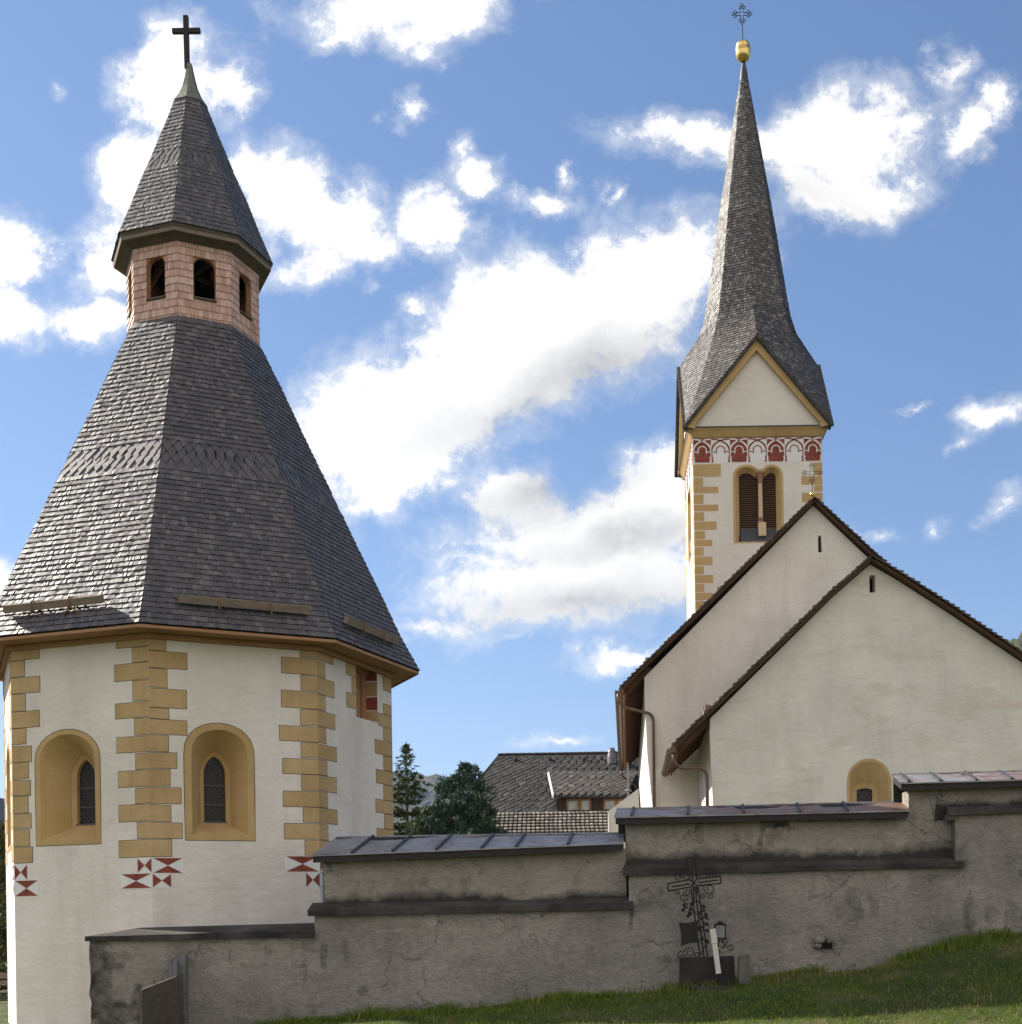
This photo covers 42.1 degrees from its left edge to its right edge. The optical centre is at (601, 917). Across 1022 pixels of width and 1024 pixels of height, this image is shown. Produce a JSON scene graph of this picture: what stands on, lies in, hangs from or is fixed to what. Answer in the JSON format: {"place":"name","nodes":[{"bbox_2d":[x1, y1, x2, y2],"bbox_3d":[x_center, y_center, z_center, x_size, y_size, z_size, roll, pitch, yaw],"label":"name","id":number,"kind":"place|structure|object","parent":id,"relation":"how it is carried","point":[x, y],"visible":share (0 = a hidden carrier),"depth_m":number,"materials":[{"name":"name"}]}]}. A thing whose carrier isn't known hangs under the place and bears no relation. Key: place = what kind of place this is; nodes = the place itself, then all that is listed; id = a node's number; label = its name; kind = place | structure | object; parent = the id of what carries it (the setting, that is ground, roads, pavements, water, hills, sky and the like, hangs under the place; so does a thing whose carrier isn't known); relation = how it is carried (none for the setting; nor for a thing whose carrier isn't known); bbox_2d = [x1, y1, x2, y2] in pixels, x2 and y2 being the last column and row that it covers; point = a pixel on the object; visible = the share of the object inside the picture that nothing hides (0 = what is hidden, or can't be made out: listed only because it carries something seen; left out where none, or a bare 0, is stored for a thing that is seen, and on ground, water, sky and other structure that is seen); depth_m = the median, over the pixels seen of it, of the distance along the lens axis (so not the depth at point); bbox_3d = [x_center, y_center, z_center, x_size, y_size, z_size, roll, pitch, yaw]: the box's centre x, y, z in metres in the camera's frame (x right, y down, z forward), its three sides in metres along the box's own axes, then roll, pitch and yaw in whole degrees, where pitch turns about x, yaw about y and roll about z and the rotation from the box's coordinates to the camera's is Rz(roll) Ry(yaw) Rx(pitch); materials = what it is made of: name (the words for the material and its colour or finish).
{"place":"outdoors","nodes":[
{"label":"outdoors","id":0,"kind":"place"},
{"bbox_2d":[4,772,466,833],"bbox_3d":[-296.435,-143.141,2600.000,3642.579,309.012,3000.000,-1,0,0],"label":"hills","id":1,"kind":"structure","parent":0,"point":[429,798],"depth_m":2337.40,"materials":[{"name":"green plant"}]},
{"bbox_2d":[0,930,1021,1023],"bbox_3d":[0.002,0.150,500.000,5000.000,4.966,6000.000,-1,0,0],"label":"ground","id":2,"kind":"structure","parent":0,"point":[706,997],"depth_m":20.36,"materials":[{"name":"green plant"}]},
{"bbox_2d":[0,798,6,959],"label":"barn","id":3,"kind":"structure","parent":2,"relation":"on","point":[2,809],"depth_m":74.55,"materials":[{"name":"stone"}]},
{"bbox_2d":[0,820,7,993],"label":"shrub","id":4,"kind":"object","parent":2,"relation":"on","point":[3,935],"visible":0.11,"depth_m":38.65,"materials":[{"name":"green plant"}]},
{"bbox_2d":[0,973,7,992],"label":"garden bench","id":5,"kind":"object","parent":2,"relation":"on","point":[3,975],"visible":0.14,"depth_m":36.30,"materials":[{"name":"brown wood"}]},
{"bbox_2d":[140,955,187,1023],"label":"plank fence","id":6,"kind":"object","parent":2,"relation":"on","point":[163,1002],"visible":1,"depth_m":22.15,"materials":[{"name":"grey wood"}]},
{"bbox_2d":[0,15,419,1023],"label":"chapel","id":7,"kind":"structure","parent":2,"relation":"on","point":[206,661],"depth_m":24.89,"materials":[{"name":"white paint"}]},
{"bbox_2d":[393,742,434,834],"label":"spruce tree","id":8,"kind":"object","parent":2,"relation":"on","point":[399,812],"visible":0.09,"depth_m":59.80,"materials":[{"name":"green plant"}]},
{"bbox_2d":[405,804,454,834],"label":"conifer","id":9,"kind":"object","parent":2,"relation":"on","point":[417,822],"visible":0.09,"depth_m":56.55,"materials":[{"name":"green plant"}]},
{"bbox_2d":[420,760,507,834],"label":"conifer tree","id":10,"kind":"object","parent":2,"relation":"on","point":[475,806],"visible":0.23,"depth_m":55.41,"materials":[{"name":"green plant"}]},
{"bbox_2d":[482,811,607,833],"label":"outbuilding","id":11,"kind":"structure","parent":2,"relation":"on","point":[559,822],"depth_m":70.39,"materials":[{"name":"tile"}]},
{"bbox_2d":[451,748,640,833],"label":"farmhouse","id":12,"kind":"object","parent":2,"relation":"on","point":[555,781],"visible":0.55,"depth_m":76.47,"materials":[{"name":"stone"}]},
{"bbox_2d":[85,770,1021,1023],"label":"churchyard wall","id":13,"kind":"structure","parent":2,"relation":"on","point":[419,921],"depth_m":23.00,"materials":[{"name":"stone"}]},
{"bbox_2d":[625,762,630,796],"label":"lamp pole","id":14,"kind":"object","parent":2,"relation":"on","point":[627,789],"visible":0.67,"depth_m":65.96,"materials":[{"name":"metal"}]},
{"bbox_2d":[250,924,1020,1023],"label":"tall grass","id":15,"kind":"structure","parent":2,"relation":"on","point":[568,996],"depth_m":22.44,"materials":[{"name":"green plant"}]},
{"bbox_2d":[667,857,734,990],"bbox_3d":[1.685,0.155,22.450,1.128,2.370,0.320,-1,0,0],"label":"grave cross","id":16,"kind":"object","parent":2,"relation":"on","point":[696,969],"visible":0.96,"depth_m":22.38,"materials":[{"name":"metal"}]},
{"bbox_2d":[713,921,725,946],"bbox_3d":[2.006,0.284,22.330,0.230,0.450,0.230,-1,0,0],"label":"grave lantern","id":17,"kind":"object","parent":16,"relation":"attached to","point":[720,931],"visible":0.89,"depth_m":22.26,"materials":[{"name":"glass"}]},
{"bbox_2d":[696,928,726,990],"bbox_3d":[1.832,0.713,22.094,0.500,1.048,0.307,-1,0,0],"label":"marker post","id":18,"kind":"object","parent":2,"relation":"on","point":[713,935],"visible":0.91,"depth_m":22.15,"materials":[{"name":"white paint"}]},
{"bbox_2d":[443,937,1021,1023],"bbox_3d":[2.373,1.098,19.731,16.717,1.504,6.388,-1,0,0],"label":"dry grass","id":19,"kind":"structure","parent":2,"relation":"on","point":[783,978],"depth_m":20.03,"materials":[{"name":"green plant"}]},
{"bbox_2d":[738,954,750,983],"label":"stone block","id":20,"kind":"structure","parent":2,"relation":"on","point":[744,971],"depth_m":22.09,"materials":[{"name":"grey stone"}]},
{"bbox_2d":[608,4,1021,847],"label":"church","id":21,"kind":"structure","parent":2,"relation":"on","point":[812,650],"depth_m":50.00,"materials":[{"name":"white paint"}]},
{"bbox_2d":[0,0,1021,797],"label":"sky","id":22,"kind":"structure","parent":0,"point":[487,229],"materials":[{"name":"blue"}]},
{"bbox_2d":[1008,631,1021,649],"bbox_3d":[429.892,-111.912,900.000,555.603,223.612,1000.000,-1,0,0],"label":"hills","id":23,"kind":"structure","parent":0,"point":[1017,642],"depth_m":887.44,"materials":[{"name":"green plant"}]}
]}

